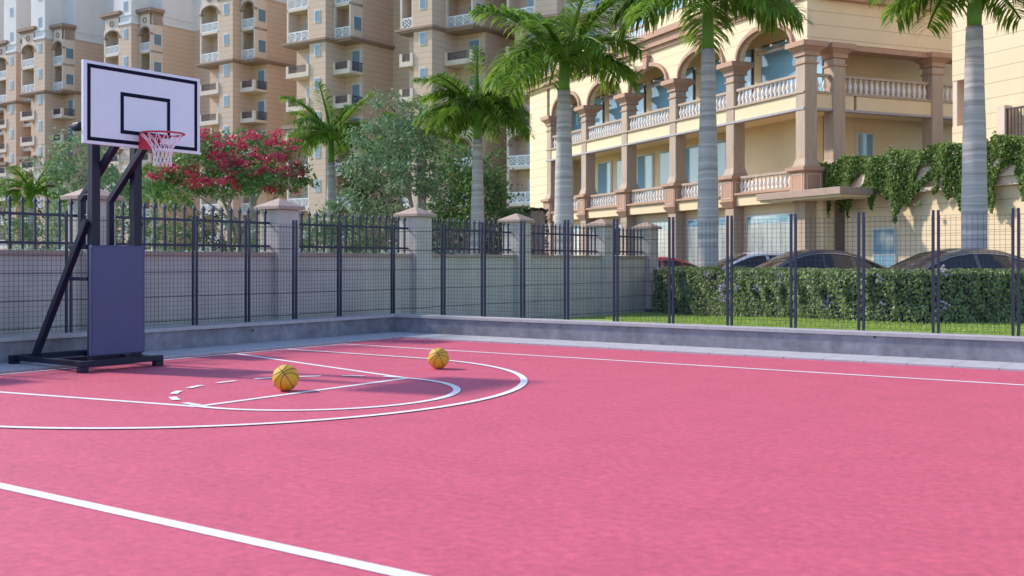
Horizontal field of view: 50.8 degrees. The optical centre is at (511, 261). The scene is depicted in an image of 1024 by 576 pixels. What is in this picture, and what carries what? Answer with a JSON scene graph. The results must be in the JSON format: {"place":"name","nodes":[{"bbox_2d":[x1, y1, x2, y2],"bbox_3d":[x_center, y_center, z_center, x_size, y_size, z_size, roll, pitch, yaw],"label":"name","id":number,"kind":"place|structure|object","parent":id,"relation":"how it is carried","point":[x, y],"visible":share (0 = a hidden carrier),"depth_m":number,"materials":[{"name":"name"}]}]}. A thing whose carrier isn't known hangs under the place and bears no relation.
{"place":"outdoors","nodes":[
{"label":"outdoors","id":0,"kind":"place"},
{"bbox_2d":[99,0,209,249],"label":"apartment tower","id":1,"kind":"structure","parent":0,"point":[162,36],"depth_m":117.98,"materials":[{"name":"white paint"}]},
{"bbox_2d":[153,61,161,72],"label":"window","id":2,"kind":"structure","parent":1,"relation":"in","point":[157,66],"depth_m":116.63,"materials":[{"name":"blue glass"}]},
{"bbox_2d":[153,33,161,46],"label":"window","id":3,"kind":"structure","parent":1,"relation":"in","point":[157,38],"depth_m":116.63,"materials":[{"name":"blue glass"}]},
{"bbox_2d":[0,334,399,372],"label":"paving","id":4,"kind":"structure","parent":0,"point":[169,353],"depth_m":17.62,"materials":[{"name":"grey concrete"}]},
{"bbox_2d":[8,59,199,372],"bbox_3d":[-5.493,-0.546,14.700,2.768,3.988,1.830,0,0,35],"label":"basketball hoop","id":5,"kind":"object","parent":4,"relation":"on","point":[139,113],"visible":1,"depth_m":14.41,"materials":[{"name":"black metal"}]},
{"bbox_2d":[195,0,296,249],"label":"apartment tower","id":6,"kind":"structure","parent":0,"point":[247,58],"depth_m":106.12,"materials":[{"name":"white paint"}]},
{"bbox_2d":[223,95,227,106],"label":"window","id":7,"kind":"structure","parent":6,"relation":"in","point":[225,97],"depth_m":105.55,"materials":[{"name":"blue glass"}]},
{"bbox_2d":[223,64,227,75],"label":"window","id":8,"kind":"structure","parent":6,"relation":"in","point":[225,67],"depth_m":105.55,"materials":[{"name":"blue glass"}]},
{"bbox_2d":[223,3,227,14],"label":"window","id":9,"kind":"structure","parent":6,"relation":"in","point":[225,6],"depth_m":105.55,"materials":[{"name":"blue glass"}]},
{"bbox_2d":[258,100,264,119],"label":"balcony door","id":10,"kind":"structure","parent":6,"relation":"in","point":[261,104],"depth_m":106.09,"materials":[{"name":"blue glass"}]},
{"bbox_2d":[258,70,264,89],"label":"balcony door","id":11,"kind":"structure","parent":6,"relation":"in","point":[261,73],"depth_m":106.09,"materials":[{"name":"blue glass"}]},
{"bbox_2d":[257,39,265,53],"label":"window","id":12,"kind":"structure","parent":6,"relation":"in","point":[261,44],"depth_m":105.08,"materials":[{"name":"blue glass"}]},
{"bbox_2d":[257,8,265,22],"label":"window","id":13,"kind":"structure","parent":6,"relation":"in","point":[261,13],"depth_m":105.08,"materials":[{"name":"blue glass"}]},
{"bbox_2d":[281,0,408,249],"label":"apartment tower","id":14,"kind":"structure","parent":0,"point":[349,52],"depth_m":96.37,"materials":[{"name":"white paint"}]},
{"bbox_2d":[314,179,319,191],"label":"window","id":15,"kind":"structure","parent":14,"relation":"in","point":[317,189],"depth_m":95.49,"materials":[{"name":"blue glass"}]},
{"bbox_2d":[314,43,319,56],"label":"window","id":16,"kind":"structure","parent":14,"relation":"in","point":[316,46],"depth_m":95.54,"materials":[{"name":"blue glass"}]},
{"bbox_2d":[314,9,319,22],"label":"window","id":17,"kind":"structure","parent":14,"relation":"in","point":[316,12],"depth_m":95.54,"materials":[{"name":"blue glass"}]},
{"bbox_2d":[352,83,360,102],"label":"balcony door","id":18,"kind":"structure","parent":14,"relation":"in","point":[356,88],"depth_m":96.05,"materials":[{"name":"blue glass"}]},
{"bbox_2d":[352,50,360,71],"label":"balcony door","id":19,"kind":"structure","parent":14,"relation":"in","point":[356,54],"depth_m":96.05,"materials":[{"name":"blue glass"}]},
{"bbox_2d":[353,15,361,31],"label":"window","id":20,"kind":"structure","parent":14,"relation":"in","point":[357,21],"depth_m":95.12,"materials":[{"name":"blue glass"}]},
{"bbox_2d":[0,338,1023,575],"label":"court","id":21,"kind":"object","parent":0,"point":[561,465],"visible":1,"depth_m":7.63,"materials":[{"name":"plastic"}]},
{"bbox_2d":[0,391,194,406],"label":"lane line","id":22,"kind":"object","parent":21,"relation":"on","point":[99,399],"visible":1,"depth_m":11.30,"materials":[{"name":"white paint"}]},
{"bbox_2d":[0,344,339,374],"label":"court baseline","id":23,"kind":"object","parent":21,"relation":"on","point":[178,358],"visible":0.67,"depth_m":16.43,"materials":[{"name":"white paint"}]},
{"bbox_2d":[0,483,428,575],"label":"court sideline","id":24,"kind":"object","parent":21,"relation":"on","point":[386,570],"depth_m":5.71,"materials":[{"name":"white paint"}]},
{"bbox_2d":[0,349,527,428],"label":"three point line","id":25,"kind":"object","parent":21,"relation":"on","point":[523,381],"visible":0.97,"depth_m":10.09,"materials":[{"name":"white paint"}]},
{"bbox_2d":[272,365,298,390],"bbox_3d":[-2.539,1.303,12.095,0.301,0.295,0.299,0,0,0],"label":"basketball","id":26,"kind":"object","parent":21,"relation":"on","point":[285,377],"visible":1,"depth_m":11.99,"materials":[{"name":"orange rubber"}]},
{"bbox_2d":[198,378,407,405],"bbox_3d":[-2.218,1.444,12.071,0.085,0.001,3.200,0,0,35],"label":"free throw line","id":27,"kind":"object","parent":21,"relation":"on","point":[299,392],"visible":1,"depth_m":11.90,"materials":[{"name":"white paint"}]},
{"bbox_2d":[238,353,407,377],"bbox_3d":[-2.810,1.446,15.162,0.085,0.001,4.679,0,0,-40],"label":"lane line","id":28,"kind":"object","parent":21,"relation":"on","point":[321,365],"visible":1,"depth_m":14.93,"materials":[{"name":"white paint"}]},
{"bbox_2d":[195,378,460,410],"bbox_3d":[-1.547,1.442,11.598,1.644,0.001,3.285,0,0,35],"label":"free throw semicircle","id":29,"kind":"object","parent":21,"relation":"on","point":[456,389],"visible":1,"depth_m":10.81,"materials":[{"name":"white paint"}]},
{"bbox_2d":[428,348,448,368],"bbox_3d":[-0.996,1.308,14.587,0.286,0.284,0.286,0,0,0],"label":"basketball","id":30,"kind":"object","parent":21,"relation":"on","point":[438,358],"visible":1,"depth_m":14.49,"materials":[{"name":"orange rubber"}]},
{"bbox_2d":[350,344,1022,384],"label":"court sideline","id":31,"kind":"object","parent":21,"relation":"on","point":[713,366],"visible":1,"depth_m":14.87,"materials":[{"name":"white paint"}]},
{"bbox_2d":[559,312,653,318],"bbox_3d":[-5.268,1.510,21.439,3.500,0.001,40.000,0,0,35],"label":"planting strip","id":32,"kind":"object","parent":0,"point":[610,315],"visible":0.03,"depth_m":30.21,"materials":[{"name":"plant"}]},
{"bbox_2d":[364,332,1023,370],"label":"paving","id":33,"kind":"structure","parent":0,"point":[974,364],"depth_m":17.03,"materials":[{"name":"grey concrete"}]},
{"bbox_2d":[522,0,952,265],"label":"arcade building","id":34,"kind":"structure","parent":0,"point":[841,78],"depth_m":41.20,"materials":[{"name":"paint"}]},
{"bbox_2d":[574,227,578,254],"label":"shop window","id":35,"kind":"structure","parent":34,"relation":"in","point":[577,227],"depth_m":54.37,"materials":[{"name":"glass"}]},
{"bbox_2d":[573,95,603,140],"bbox_3d":[3.896,-7.155,55.300,0.081,2.290,3.480,0,0,-23],"label":"window","id":36,"kind":"structure","parent":34,"relation":"in","point":[599,119],"depth_m":54.32,"materials":[{"name":"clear glass"}]},
{"bbox_2d":[598,160,612,204],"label":"window","id":37,"kind":"structure","parent":34,"relation":"in","point":[605,169],"depth_m":54.36,"materials":[{"name":"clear glass"}]},
{"bbox_2d":[617,159,621,189],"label":"window","id":38,"kind":"structure","parent":34,"relation":"in","point":[619,161],"depth_m":52.99,"materials":[{"name":"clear glass"}]},
{"bbox_2d":[609,82,645,132],"bbox_3d":[5.480,-7.155,51.517,0.080,2.290,3.520,0,0,-23],"label":"window","id":39,"kind":"structure","parent":34,"relation":"in","point":[615,108],"depth_m":52.08,"materials":[{"name":"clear glass"}]},
{"bbox_2d":[637,153,653,200],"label":"window","id":40,"kind":"structure","parent":34,"relation":"in","point":[645,163],"depth_m":50.64,"materials":[{"name":"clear glass"}]},
{"bbox_2d":[638,221,667,256],"bbox_3d":[6.284,-0.200,47.377,0.090,3.100,3.030,0,0,-23],"label":"shop window","id":41,"kind":"structure","parent":34,"relation":"in","point":[662,235],"depth_m":46.66,"materials":[{"name":"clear glass"}]},
{"bbox_2d":[660,150,668,198],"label":"window","id":42,"kind":"structure","parent":34,"relation":"in","point":[664,155],"depth_m":49.06,"materials":[{"name":"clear glass"}]},
{"bbox_2d":[651,67,694,123],"bbox_3d":[7.086,-7.155,47.675,0.080,2.290,3.600,0,0,-23],"label":"window","id":43,"kind":"structure","parent":34,"relation":"in","point":[659,95],"depth_m":48.30,"materials":[{"name":"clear glass"}]},
{"bbox_2d":[686,144,698,195],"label":"window","id":44,"kind":"structure","parent":34,"relation":"in","point":[691,151],"depth_m":46.88,"materials":[{"name":"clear glass"}]},
{"bbox_2d":[687,217,724,265],"bbox_3d":[7.910,-0.200,43.504,0.090,3.100,3.030,0,0,-23],"label":"shop window","id":45,"kind":"structure","parent":34,"relation":"in","point":[692,231],"depth_m":44.29,"materials":[{"name":"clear glass"}]},
{"bbox_2d":[717,139,725,192],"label":"window","id":46,"kind":"structure","parent":34,"relation":"in","point":[721,145],"depth_m":44.83,"materials":[{"name":"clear glass"}]},
{"bbox_2d":[715,49,753,108],"bbox_3d":[8.711,-7.155,43.802,0.080,2.290,3.600,0,0,-23],"label":"window","id":47,"kind":"structure","parent":34,"relation":"in","point":[749,55],"depth_m":42.52,"materials":[{"name":"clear glass"}]},
{"bbox_2d":[747,212,794,252],"bbox_3d":[9.553,-0.200,39.606,0.090,3.100,3.100,0,0,-23],"label":"shop window","id":48,"kind":"structure","parent":34,"relation":"in","point":[776,221],"depth_m":39.61,"materials":[{"name":"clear glass"}]},
{"bbox_2d":[762,38,823,97],"bbox_3d":[10.351,-7.155,39.897,0.080,2.290,3.670,0,0,-23],"label":"window","id":49,"kind":"structure","parent":34,"relation":"in","point":[780,64],"depth_m":40.46,"materials":[{"name":"blue glass"}]},
{"bbox_2d":[855,132,873,155],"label":"window","id":50,"kind":"structure","parent":34,"relation":"in","point":[864,141],"depth_m":40.39,"materials":[{"name":"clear glass"}]},
{"bbox_2d":[566,312,1023,335],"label":"lawn","id":51,"kind":"structure","parent":0,"point":[635,315],"depth_m":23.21,"materials":[{"name":"plant"}]},
{"bbox_2d":[651,264,1023,324],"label":"flowering hedge","id":52,"kind":"object","parent":51,"relation":"on","point":[977,284],"visible":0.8,"depth_m":22.69,"materials":[{"name":"green plant"}]},
{"bbox_2d":[865,0,1023,267],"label":"palm tree","id":53,"kind":"object","parent":51,"relation":"on","point":[974,194],"visible":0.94,"depth_m":25.45,"materials":[{"name":"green plant"}]},
{"bbox_3d":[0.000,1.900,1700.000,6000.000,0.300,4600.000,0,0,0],"label":"ground","id":54,"kind":"structure","parent":0,"visible":0},
{"bbox_2d":[0,0,3,249],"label":"apartment tower","id":55,"kind":"structure","parent":54,"relation":"on","point":[1,39],"depth_m":142.41,"materials":[{"name":"white paint"}]},
{"bbox_2d":[0,0,30,249],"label":"apartment tower","id":56,"kind":"structure","parent":54,"relation":"on","point":[17,14],"depth_m":132.91,"materials":[{"name":"white paint"}]},
{"bbox_2d":[16,0,113,249],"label":"apartment tower","id":57,"kind":"structure","parent":54,"relation":"on","point":[61,39],"depth_m":125.19,"materials":[{"name":"white paint"}]},
{"bbox_2d":[65,73,73,85],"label":"window","id":58,"kind":"structure","parent":57,"relation":"in","point":[69,78],"depth_m":124.30,"materials":[{"name":"blue glass"}]},
{"bbox_2d":[65,47,73,59],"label":"window","id":59,"kind":"structure","parent":57,"relation":"in","point":[69,52],"depth_m":124.30,"materials":[{"name":"blue glass"}]},
{"bbox_2d":[68,99,73,115],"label":"balcony door","id":60,"kind":"structure","parent":57,"relation":"in","point":[70,102],"depth_m":125.31,"materials":[{"name":"blue glass"}]},
{"bbox_2d":[0,314,393,362],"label":"concrete wall","id":61,"kind":"structure","parent":54,"relation":"on","point":[183,336],"depth_m":18.36,"materials":[{"name":"grey concrete"}]},
{"bbox_2d":[0,210,394,333],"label":"wire fence","id":62,"kind":"object","parent":61,"relation":"on","point":[294,252],"visible":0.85,"depth_m":19.04,"materials":[{"name":"black metal"}]},
{"bbox_2d":[0,189,661,335],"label":"boundary wall","id":63,"kind":"structure","parent":54,"relation":"on","point":[281,212],"depth_m":22.17,"materials":[{"name":"grey concrete"}]},
{"bbox_2d":[0,195,77,249],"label":"iron railing","id":64,"kind":"object","parent":63,"relation":"on","point":[47,214],"visible":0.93,"depth_m":16.59,"materials":[{"name":"black metal"}]},
{"bbox_2d":[115,201,269,251],"bbox_3d":[-5.619,-0.600,19.047,0.060,0.820,3.500,0,0,35],"label":"iron railing","id":65,"kind":"object","parent":63,"relation":"on","point":[122,217],"visible":0.77,"depth_m":19.14,"materials":[{"name":"black metal"}]},
{"bbox_2d":[299,210,407,252],"bbox_3d":[-3.304,-0.600,22.333,0.060,0.820,3.480,0,0,35],"label":"iron railing","id":66,"kind":"object","parent":63,"relation":"on","point":[331,225],"visible":0.87,"depth_m":22.19,"materials":[{"name":"black metal"}]},
{"bbox_2d":[432,218,509,253],"bbox_3d":[-1.016,-0.600,25.578,0.060,0.820,3.400,0,0,35],"label":"iron railing","id":67,"kind":"object","parent":63,"relation":"on","point":[473,231],"visible":0.83,"depth_m":25.69,"materials":[{"name":"black metal"}]},
{"bbox_2d":[532,223,597,254],"bbox_3d":[1.334,-0.600,28.913,0.063,0.820,3.700,0,0,35],"label":"iron railing","id":68,"kind":"object","parent":63,"relation":"on","point":[555,234],"visible":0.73,"depth_m":28.98,"materials":[{"name":"black metal"}]},
{"bbox_2d":[615,227,642,254],"bbox_3d":[3.330,-0.600,31.745,0.060,0.820,2.170,0,0,35],"label":"iron railing","id":69,"kind":"object","parent":63,"relation":"on","point":[630,237],"visible":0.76,"depth_m":31.93,"materials":[{"name":"black metal"}]},
{"bbox_2d":[299,86,448,242],"bbox_3d":[-4.978,-2.255,38.402,5.486,8.012,4.514,0,0,0],"label":"grey green tree","id":70,"kind":"object","parent":54,"relation":"on","point":[394,124],"visible":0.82,"depth_m":38.07,"materials":[{"name":"green plant"}]},
{"bbox_2d":[374,95,469,209],"bbox_3d":[-3.944,-2.931,46.876,4.224,8.961,4.578,0,0,-31],"label":"palm tree","id":71,"kind":"object","parent":54,"relation":"on","point":[445,137],"visible":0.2,"depth_m":46.70,"materials":[{"name":"green plant"}]},
{"bbox_2d":[395,0,514,237],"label":"apartment tower","id":72,"kind":"structure","parent":54,"relation":"on","point":[444,35],"depth_m":91.25,"materials":[{"name":"white paint"}]},
{"bbox_2d":[419,67,425,77],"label":"window","id":73,"kind":"structure","parent":72,"relation":"in","point":[422,71],"depth_m":90.50,"materials":[{"name":"blue glass"}]},
{"bbox_2d":[419,31,425,44],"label":"window","id":74,"kind":"structure","parent":72,"relation":"in","point":[422,35],"depth_m":90.50,"materials":[{"name":"blue glass"}]},
{"bbox_2d":[419,0,425,9],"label":"window","id":75,"kind":"structure","parent":72,"relation":"in","point":[422,3],"depth_m":90.50,"materials":[{"name":"blue glass"}]},
{"bbox_2d":[469,39,479,60],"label":"balcony door","id":76,"kind":"structure","parent":72,"relation":"in","point":[476,42],"depth_m":91.52,"materials":[{"name":"blue glass"}]},
{"bbox_2d":[433,211,486,253],"bbox_3d":[-2.980,-0.209,44.242,2.980,3.924,3.481,0,0,32],"label":"shrub","id":77,"kind":"object","parent":54,"relation":"on","point":[439,240],"visible":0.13,"depth_m":43.91,"materials":[{"name":"green plant"}]},
{"bbox_2d":[405,139,529,253],"bbox_3d":[-1.477,-1.559,42.073,4.426,6.622,4.629,0,0,-32],"label":"green tree","id":78,"kind":"object","parent":54,"relation":"on","point":[464,175],"visible":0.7,"depth_m":41.67,"materials":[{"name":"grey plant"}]},
{"bbox_2d":[412,45,534,253],"bbox_3d":[-1.293,-2.767,37.022,4.296,8.634,4.494,0,0,0],"label":"palm tree","id":79,"kind":"object","parent":54,"relation":"on","point":[477,110],"visible":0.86,"depth_m":36.54,"materials":[{"name":"green plant"}]},
{"bbox_2d":[486,212,535,254],"bbox_3d":[-0.512,-0.204,45.891,3.056,3.914,3.284,0,0,0],"label":"shrub","id":80,"kind":"object","parent":54,"relation":"on","point":[491,239],"visible":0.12,"depth_m":45.64,"materials":[{"name":"green plant"}]},
{"bbox_2d":[468,0,653,254],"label":"palm tree","id":81,"kind":"object","parent":54,"relation":"on","point":[568,54],"visible":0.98,"depth_m":31.27,"materials":[{"name":"green plant"}]},
{"bbox_2d":[502,0,629,207],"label":"apartment tower","id":82,"kind":"structure","parent":54,"relation":"on","point":[518,155],"depth_m":88.51,"materials":[{"name":"white paint"}]},
{"bbox_2d":[386,313,1023,362],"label":"concrete wall","id":83,"kind":"structure","parent":54,"relation":"on","point":[995,348],"depth_m":17.59,"materials":[{"name":"grey concrete"}]},
{"bbox_2d":[402,208,1023,335],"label":"wire fence","id":84,"kind":"object","parent":83,"relation":"on","point":[443,249],"visible":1,"depth_m":17.92,"materials":[{"name":"black metal"}]},
{"bbox_2d":[829,147,1023,267],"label":"building wall","id":85,"kind":"structure","parent":54,"relation":"on","point":[885,240],"depth_m":33.66,"materials":[{"name":"beige paint"}]},
{"bbox_2d":[873,227,896,267],"bbox_3d":[12.167,0.225,35.228,0.090,2.650,1.050,0,0,-23],"label":"door","id":86,"kind":"structure","parent":85,"relation":"in","point":[885,239],"depth_m":35.12,"materials":[{"name":"glass"}]},
{"bbox_2d":[819,130,1023,223],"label":"hanging ivy","id":87,"kind":"object","parent":85,"relation":"hanging from","point":[939,154],"visible":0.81,"depth_m":33.42,"materials":[{"name":"green plant"}]},
{"bbox_2d":[952,0,1023,153],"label":"cream block","id":88,"kind":"structure","parent":85,"relation":"on","point":[1004,74],"depth_m":32.76,"materials":[{"name":"paint"}]},
{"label":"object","id":89,"kind":"structure","parent":0,"visible":0},
{"bbox_2d":[438,207,549,254],"bbox_3d":[-0.994,-0.423,49.499,1.590,4.112,6.894,0,0,-40],"label":"clipped hedge","id":90,"kind":"object","parent":89,"relation":"on","point":[538,215],"visible":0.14,"depth_m":47.18,"materials":[{"name":"green plant"}]},
{"bbox_2d":[658,256,697,267],"bbox_3d":[4.885,0.641,39.507,5.236,1.659,2.422,0,0,-18],"label":"parked sedan","id":91,"kind":"object","parent":89,"relation":"on","point":[663,261],"visible":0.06,"depth_m":39.06,"materials":[{"name":"red paint"}]},
{"bbox_2d":[606,0,814,266],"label":"palm tree","id":92,"kind":"object","parent":89,"relation":"on","point":[768,13],"visible":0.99,"depth_m":29.64,"materials":[{"name":"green plant"}]},
{"bbox_2d":[718,252,782,267],"bbox_3d":[7.657,0.540,35.004,5.617,1.779,2.598,0,0,-11],"label":"parked sedan","id":93,"kind":"object","parent":89,"relation":"on","point":[750,256],"visible":0.06,"depth_m":34.29,"materials":[{"name":"white paint"}]},
{"bbox_2d":[756,249,887,268],"bbox_3d":[8.570,0.525,32.004,5.712,1.810,2.642,0,0,-9],"label":"parked sedan","id":94,"kind":"object","parent":89,"relation":"on","point":[821,254],"visible":0.17,"depth_m":31.30,"materials":[{"name":"brown metal"}]},
{"bbox_2d":[887,248,1023,269],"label":"parked sedan","id":95,"kind":"object","parent":89,"relation":"on","point":[978,254],"visible":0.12,"depth_m":24.93,"materials":[{"name":"grey paint"}]},
{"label":"garden ground","id":96,"kind":"structure","parent":0,"visible":0},
{"bbox_2d":[0,178,56,249],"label":"olive bush","id":97,"kind":"object","parent":96,"relation":"on","point":[6,220],"visible":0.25,"depth_m":36.88,"materials":[{"name":"green plant"}]},
{"bbox_2d":[0,211,64,250],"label":"shrub","id":98,"kind":"object","parent":96,"relation":"on","point":[26,233],"visible":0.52,"depth_m":33.88,"materials":[{"name":"green plant"}]},
{"bbox_2d":[0,154,69,249],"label":"palm tree","id":99,"kind":"object","parent":96,"relation":"on","point":[31,189],"visible":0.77,"depth_m":33.73,"materials":[{"name":"green plant"}]},
{"bbox_2d":[18,127,154,247],"bbox_3d":[-12.541,-1.118,32.128,3.442,5.739,3.244,0,0,44],"label":"pale green tree","id":100,"kind":"object","parent":96,"relation":"on","point":[106,179],"visible":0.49,"depth_m":31.82,"materials":[{"name":"grey plant"}]},
{"bbox_2d":[111,153,195,251],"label":"palm tree","id":101,"kind":"object","parent":96,"relation":"on","point":[154,184],"visible":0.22,"depth_m":43.86,"materials":[{"name":"green plant"}]},
{"bbox_2d":[128,209,210,251],"bbox_3d":[-11.919,-0.031,38.072,3.036,3.569,2.487,0,0,0],"label":"shrub","id":102,"kind":"object","parent":96,"relation":"on","point":[169,229],"visible":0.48,"depth_m":37.78,"materials":[{"name":"green plant"}]},
{"bbox_2d":[171,207,254,251],"bbox_3d":[-10.731,-0.131,39.014,2.932,3.768,2.344,0,0,-40],"label":"shrub","id":103,"kind":"object","parent":96,"relation":"on","point":[207,235],"visible":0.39,"depth_m":38.74,"materials":[{"name":"green plant"}]},
{"bbox_2d":[142,127,319,251],"bbox_3d":[-9.653,-1.444,36.063,6.382,6.394,4.313,0,0,12],"label":"flowering tree","id":104,"kind":"object","parent":96,"relation":"on","point":[257,176],"visible":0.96,"depth_m":35.31,"materials":[{"name":"red plant"}]},
{"bbox_2d":[13,238,466,253],"bbox_3d":[-12.304,0.287,50.000,25.936,2.726,0.840,0,0,0],"label":"hedge","id":105,"kind":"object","parent":96,"relation":"on","point":[381,251],"depth_m":49.74,"materials":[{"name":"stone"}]},
{"bbox_2d":[219,160,282,251],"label":"palm tree","id":106,"kind":"object","parent":96,"relation":"on","point":[253,225],"visible":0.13,"depth_m":42.86,"materials":[{"name":"green plant"}]},
{"bbox_2d":[232,223,318,251],"bbox_3d":[-8.995,-0.036,41.216,2.600,3.579,3.223,0,0,27],"label":"shrub","id":107,"kind":"object","parent":96,"relation":"on","point":[253,240],"visible":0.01,"depth_m":40.88,"materials":[{"name":"green plant"}]},
{"bbox_2d":[299,215,336,252],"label":"shrub","id":108,"kind":"object","parent":96,"relation":"on","point":[305,243],"visible":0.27,"depth_m":39.68,"materials":[{"name":"green plant"}]},
{"bbox_2d":[278,81,387,252],"bbox_3d":[-7.493,-2.867,44.880,4.666,8.833,4.845,0,0,0],"label":"palm tree","id":109,"kind":"object","parent":96,"relation":"on","point":[328,133],"visible":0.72,"depth_m":44.39,"materials":[{"name":"green plant"}]},
{"bbox_2d":[328,211,396,253],"bbox_3d":[-5.894,-0.099,42.350,2.944,3.704,3.014,0,0,0],"label":"shrub","id":110,"kind":"object","parent":96,"relation":"on","point":[356,243],"visible":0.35,"depth_m":41.98,"materials":[{"name":"green plant"}]},
{"bbox_2d":[335,146,415,253],"bbox_3d":[-6.184,-1.808,47.961,3.819,7.116,4.018,0,0,0],"label":"olive tree","id":111,"kind":"object","parent":96,"relation":"on","point":[363,191],"visible":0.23,"depth_m":47.57,"materials":[{"name":"green plant"}]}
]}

